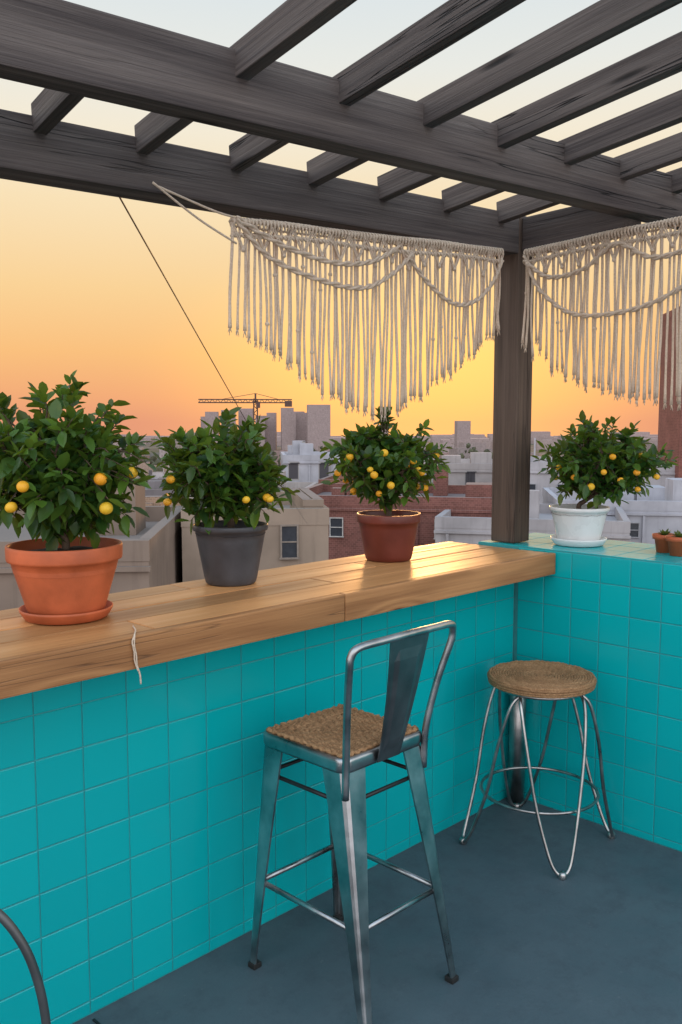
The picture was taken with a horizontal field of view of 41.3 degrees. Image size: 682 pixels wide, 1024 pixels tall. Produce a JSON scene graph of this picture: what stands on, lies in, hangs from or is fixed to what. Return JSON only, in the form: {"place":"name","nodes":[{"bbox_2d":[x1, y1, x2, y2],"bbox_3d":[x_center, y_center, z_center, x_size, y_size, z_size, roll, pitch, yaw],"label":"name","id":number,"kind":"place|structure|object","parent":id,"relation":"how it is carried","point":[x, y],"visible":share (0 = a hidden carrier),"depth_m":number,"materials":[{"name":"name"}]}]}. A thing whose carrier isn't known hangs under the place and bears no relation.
{"place":"outdoors","nodes":[
{"label":"outdoors","id":0,"kind":"place"},
{"bbox_2d":[0,0,681,436],"label":"sky","id":1,"kind":"structure","parent":0,"point":[81,289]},
{"bbox_2d":[139,442,563,459],"bbox_3d":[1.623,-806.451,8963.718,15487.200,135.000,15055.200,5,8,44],"label":"ground","id":2,"kind":"structure","parent":0,"point":[154,448],"depth_m":966.67,"materials":[{"name":"grey concrete"}]},
{"bbox_2d":[0,484,182,609],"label":"building","id":3,"kind":"structure","parent":2,"relation":"on","point":[152,551],"depth_m":23.67,"materials":[{"name":"beige concrete"}]},
{"bbox_2d":[135,462,169,474],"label":"building","id":4,"kind":"structure","parent":2,"relation":"on","point":[147,468],"depth_m":210.25,"materials":[{"name":"beige concrete"}]},
{"bbox_2d":[138,476,173,497],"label":"building","id":5,"kind":"structure","parent":2,"relation":"on","point":[154,485],"depth_m":65.55,"materials":[{"name":"grey concrete"}]},
{"bbox_2d":[152,468,164,474],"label":"building","id":6,"kind":"structure","parent":2,"relation":"on","point":[158,473],"depth_m":143.43,"materials":[{"name":"white concrete"}]},
{"bbox_2d":[152,465,168,478],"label":"building","id":7,"kind":"structure","parent":2,"relation":"on","point":[156,476],"depth_m":138.64,"materials":[{"name":"white concrete"}]},
{"bbox_2d":[145,496,180,505],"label":"building","id":8,"kind":"structure","parent":2,"relation":"on","point":[150,500],"depth_m":49.83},
{"bbox_2d":[159,445,178,457],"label":"building","id":9,"kind":"structure","parent":2,"relation":"on","point":[162,453],"depth_m":636.85,"materials":[{"name":"grey concrete"}]},
{"bbox_2d":[201,417,204,428],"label":"building","id":10,"kind":"structure","parent":2,"relation":"on","point":[202,423],"depth_m":1035.38,"materials":[{"name":"grey concrete"}]},
{"bbox_2d":[205,412,218,441],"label":"building","id":11,"kind":"structure","parent":2,"relation":"on","point":[209,418],"depth_m":994.67,"materials":[{"name":"grey concrete"}]},
{"bbox_2d":[221,410,235,431],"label":"building","id":12,"kind":"structure","parent":2,"relation":"on","point":[234,422],"depth_m":1005.40,"materials":[{"name":"grey concrete"}]},
{"bbox_2d":[198,393,291,442],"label":"tower crane","id":13,"kind":"object","parent":2,"relation":"on","point":[288,403],"visible":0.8,"depth_m":495.59,"materials":[{"name":"paint"}]},
{"bbox_2d":[238,408,252,425],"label":"building","id":14,"kind":"structure","parent":2,"relation":"on","point":[246,412],"depth_m":1024.22,"materials":[{"name":"grey concrete"}]},
{"bbox_2d":[181,491,328,581],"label":"building","id":15,"kind":"structure","parent":2,"relation":"on","point":[293,536],"depth_m":27.35,"materials":[{"name":"beige concrete"}]},
{"bbox_2d":[279,524,299,559],"bbox_3d":[-1.555,0.904,27.337,0.600,1.050,0.140,-1,6,-8],"label":"window","id":16,"kind":"structure","parent":15,"relation":"in","point":[289,534],"depth_m":27.35,"materials":[{"name":"grey glass"}]},
{"bbox_2d":[255,418,266,446],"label":"building","id":17,"kind":"structure","parent":2,"relation":"on","point":[264,434],"depth_m":977.02,"materials":[{"name":"grey concrete"}]},
{"bbox_2d":[266,413,276,449],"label":"building","id":18,"kind":"structure","parent":2,"relation":"on","point":[272,431],"depth_m":996.18,"materials":[{"name":"grey concrete"}]},
{"bbox_2d":[274,450,287,464],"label":"building","id":19,"kind":"structure","parent":2,"relation":"on","point":[278,452],"depth_m":448.65,"materials":[{"name":"grey concrete"}]},
{"bbox_2d":[281,408,293,449],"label":"building","id":20,"kind":"structure","parent":2,"relation":"on","point":[287,425],"depth_m":975.86,"materials":[{"name":"grey concrete"}]},
{"bbox_2d":[278,471,317,490],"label":"building","id":21,"kind":"structure","parent":2,"relation":"on","point":[297,484],"depth_m":63.62,"materials":[{"name":"white concrete"}]},
{"bbox_2d":[294,411,304,440],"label":"building","id":22,"kind":"structure","parent":2,"relation":"on","point":[295,412],"depth_m":1054.91,"materials":[{"name":"grey concrete"}]},
{"bbox_2d":[296,413,306,442],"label":"building","id":23,"kind":"structure","parent":2,"relation":"on","point":[301,426],"depth_m":995.61,"materials":[{"name":"grey concrete"}]},
{"bbox_2d":[290,488,323,507],"bbox_3d":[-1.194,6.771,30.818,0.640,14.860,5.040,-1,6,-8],"label":"building","id":24,"kind":"structure","parent":2,"relation":"on","point":[305,498],"depth_m":28.66,"materials":[{"name":"beige concrete"}]},
{"bbox_2d":[281,441,339,481],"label":"building","id":25,"kind":"structure","parent":2,"relation":"on","point":[303,461],"depth_m":77.99,"materials":[{"name":"white concrete"}]},
{"bbox_2d":[307,405,329,450],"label":"building","id":26,"kind":"structure","parent":2,"relation":"on","point":[318,424],"depth_m":955.64,"materials":[{"name":"grey concrete"}]},
{"bbox_2d":[318,475,419,483],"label":"building","id":27,"kind":"structure","parent":2,"relation":"on","point":[330,478],"depth_m":66.67,"materials":[{"name":"grey concrete"}]},
{"bbox_2d":[115,443,642,471],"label":"distant trees","id":28,"kind":"object","parent":2,"relation":"on","point":[153,460],"depth_m":266.67,"materials":[{"name":"green plant"}]},
{"bbox_2d":[116,431,657,443],"bbox_3d":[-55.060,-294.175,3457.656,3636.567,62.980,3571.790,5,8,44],"label":"distant city","id":29,"kind":"object","parent":2,"relation":"on","point":[541,435],"visible":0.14,"depth_m":1872.34},
{"bbox_2d":[307,465,491,559],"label":"building","id":30,"kind":"structure","parent":2,"relation":"on","point":[471,499],"depth_m":45.76,"materials":[{"name":"red brick"}]},
{"bbox_2d":[329,517,343,536],"bbox_3d":[-0.251,0.774,45.851,0.750,1.000,0.140,1,6,10],"label":"window","id":31,"kind":"structure","parent":30,"relation":"in","point":[335,523],"depth_m":45.86,"materials":[{"name":"grey glass"}]},
{"bbox_2d":[433,445,453,458],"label":"building","id":32,"kind":"structure","parent":2,"relation":"on","point":[446,449],"depth_m":577.07,"materials":[{"name":"grey concrete"}]},
{"bbox_2d":[440,440,453,444],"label":"building","id":33,"kind":"structure","parent":2,"relation":"on","point":[449,442],"depth_m":1488.83,"materials":[{"name":"grey concrete"}]},
{"bbox_2d":[424,452,491,484],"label":"building","id":34,"kind":"structure","parent":2,"relation":"on","point":[476,467],"depth_m":75.06,"materials":[{"name":"white concrete"}]},
{"bbox_2d":[454,421,470,447],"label":"building","id":35,"kind":"structure","parent":2,"relation":"on","point":[462,431],"depth_m":996.44,"materials":[{"name":"grey concrete"}]},
{"bbox_2d":[449,444,477,458],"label":"building","id":36,"kind":"structure","parent":2,"relation":"on","point":[455,451],"depth_m":435.68,"materials":[{"name":"grey concrete"}]},
{"bbox_2d":[459,442,485,448],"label":"building","id":37,"kind":"structure","parent":2,"relation":"on","point":[480,445],"depth_m":645.16,"materials":[{"name":"grey concrete"}]},
{"bbox_2d":[478,449,492,451],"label":"building","id":38,"kind":"structure","parent":2,"relation":"on","point":[482,450],"depth_m":489.02,"materials":[{"name":"grey concrete"}]},
{"bbox_2d":[482,440,492,448],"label":"building","id":39,"kind":"structure","parent":2,"relation":"on","point":[488,444],"depth_m":1084.65,"materials":[{"name":"grey concrete"}]},
{"bbox_2d":[434,490,630,544],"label":"building","id":40,"kind":"structure","parent":2,"relation":"on","point":[470,530],"depth_m":41.06,"materials":[{"name":"white concrete"}]},
{"bbox_2d":[533,440,555,449],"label":"building","id":41,"kind":"structure","parent":2,"relation":"on","point":[544,442],"depth_m":1020.26,"materials":[{"name":"grey concrete"}]},
{"bbox_2d":[530,438,674,503],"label":"building","id":42,"kind":"structure","parent":2,"relation":"on","point":[540,481],"depth_m":62.83,"materials":[{"name":"white concrete"}]},
{"bbox_2d":[530,483,535,489],"bbox_3d":[13.054,-1.437,63.057,1.150,1.100,0.140,1,6,10],"label":"window","id":43,"kind":"structure","parent":42,"relation":"in","point":[532,486],"depth_m":62.99,"materials":[{"name":"grey glass"}]},
{"bbox_2d":[542,478,681,543],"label":"building","id":44,"kind":"structure","parent":2,"relation":"on","point":[658,508],"depth_m":46.34,"materials":[{"name":"white concrete"}]},
{"bbox_2d":[630,522,639,537],"bbox_3d":[14.784,0.922,46.381,1.050,0.800,0.140,1,6,8],"label":"window","id":45,"kind":"structure","parent":44,"relation":"in","point":[635,526],"depth_m":46.36,"materials":[{"name":"grey glass"}]},
{"bbox_2d":[645,440,657,445],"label":"building","id":46,"kind":"structure","parent":2,"relation":"on","point":[652,441],"depth_m":847.66,"materials":[{"name":"grey concrete"}]},
{"bbox_2d":[647,443,657,450],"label":"building","id":47,"kind":"structure","parent":2,"relation":"on","point":[649,445],"depth_m":630.83,"materials":[{"name":"grey concrete"}]},
{"bbox_2d":[657,306,681,477],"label":"building","id":48,"kind":"structure","parent":2,"relation":"on","point":[669,427],"depth_m":62.83,"materials":[{"name":"red brick"}]},
{"bbox_3d":[0.725,11.797,0.610,6.800,20.100,7.200,5,8,44],"label":"terrace building","id":49,"kind":"object","parent":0,"visible":0},
{"bbox_2d":[73,797,681,1023],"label":"terrace floor","id":50,"kind":"structure","parent":49,"relation":"on","point":[595,937],"depth_m":2.76,"materials":[{"name":"grey concrete"}]},
{"bbox_2d":[0,909,50,1023],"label":"cafe chair","id":51,"kind":"object","parent":50,"relation":"on","point":[12,929],"visible":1,"depth_m":1.28,"materials":[{"name":"grey paint"}]},
{"bbox_2d":[0,583,513,1023],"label":"tiled parapet wall","id":52,"kind":"structure","parent":50,"relation":"on","point":[130,805],"depth_m":2.65,"materials":[{"name":"tile"}]},
{"bbox_2d":[0,541,555,698],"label":"bar counter","id":53,"kind":"object","parent":52,"relation":"on","point":[174,621],"visible":1,"depth_m":2.65,"materials":[{"name":"brown wood"}]},
{"bbox_2d":[0,370,155,624],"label":"potted citrus tree","id":54,"kind":"object","parent":53,"relation":"on","point":[62,481],"visible":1,"depth_m":2.34,"materials":[{"name":"green plant"}]},
{"bbox_2d":[132,625,141,683],"bbox_3d":[-0.518,0.360,2.294,0.022,0.131,0.117,-1,6,-12],"label":"loose string","id":55,"kind":"object","parent":53,"relation":"hanging from","point":[134,652],"visible":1,"depth_m":2.24,"materials":[{"name":"fabric"}]},
{"bbox_2d":[150,407,299,586],"bbox_3d":[-0.404,-0.053,2.957,0.508,0.576,0.490,5,8,44],"label":"potted citrus tree","id":56,"kind":"object","parent":53,"relation":"on","point":[235,474],"visible":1,"depth_m":2.88,"materials":[{"name":"green plant"}]},
{"bbox_2d":[320,406,452,562],"bbox_3d":[0.173,-0.112,3.466,0.505,0.592,0.511,-1,6,-5],"label":"potted citrus tree","id":57,"kind":"object","parent":53,"relation":"on","point":[387,469],"visible":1,"depth_m":3.38,"materials":[{"name":"green plant"}]},
{"bbox_2d":[248,620,458,1023],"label":"bar chair","id":58,"kind":"object","parent":50,"relation":"on","point":[344,745],"visible":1,"depth_m":2.50,"materials":[{"name":"metal"}]},
{"bbox_2d":[508,695,525,802],"bbox_3d":[0.740,0.927,3.799,0.068,0.596,0.068,5,8,44],"label":"corner pipe","id":59,"kind":"object","parent":50,"relation":"on","point":[516,778],"visible":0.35,"depth_m":3.78,"materials":[{"name":"metal"}]},
{"bbox_2d":[459,660,614,879],"bbox_3d":[0.755,0.935,3.443,0.454,0.659,0.454,5,7,40],"label":"round stool","id":60,"kind":"object","parent":50,"relation":"on","point":[554,682],"visible":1,"depth_m":3.35,"materials":[{"name":"metal"}]},
{"bbox_2d":[478,533,681,851],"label":"tiled parapet wall","id":61,"kind":"structure","parent":50,"relation":"on","point":[608,614],"depth_m":3.54,"materials":[{"name":"tile"}]},
{"bbox_2d":[0,0,681,542],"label":"pergola","id":62,"kind":"object","parent":61,"relation":"on","point":[68,56],"visible":0.91,"depth_m":2.60,"materials":[{"name":"grey wood"}]},
{"bbox_2d":[118,195,300,513],"bbox_3d":[-0.814,-0.309,14.248,0.005,3.605,22.783,0,6,-1],"label":"guy cable","id":63,"kind":"object","parent":62,"relation":"attached to","point":[175,296],"visible":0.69,"depth_m":3.67,"materials":[{"name":"metal"}]},
{"bbox_2d":[152,182,503,422],"bbox_3d":[0.044,-0.679,3.216,1.543,0.720,0.044,-4,7,-37],"label":"macrame hanging","id":64,"kind":"object","parent":62,"relation":"hanging from","point":[247,226],"visible":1,"depth_m":3.24,"materials":[{"name":"fabric"}]},
{"bbox_2d":[521,216,681,410],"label":"macrame hanging","id":65,"kind":"object","parent":62,"relation":"hanging from","point":[627,241],"visible":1,"depth_m":3.37,"materials":[{"name":"fabric"}]},
{"bbox_2d":[531,410,678,546],"bbox_3d":[1.107,-0.145,3.787,0.560,0.565,0.614,5,8,44],"label":"potted citrus tree","id":66,"kind":"object","parent":61,"relation":"on","point":[595,464],"visible":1,"depth_m":3.71,"materials":[{"name":"green plant"}]},
{"bbox_2d":[652,528,674,552],"bbox_3d":[1.286,0.112,3.597,0.094,0.094,0.094,5,8,44],"label":"plant pot","id":67,"kind":"object","parent":61,"relation":"on","point":[661,544],"visible":0.78,"depth_m":3.58,"materials":[{"name":"ceramic"}]},
{"bbox_2d":[665,530,681,555],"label":"plant pot","id":68,"kind":"object","parent":61,"relation":"on","point":[675,544],"visible":1,"depth_m":3.48,"materials":[{"name":"ceramic"}]}
]}

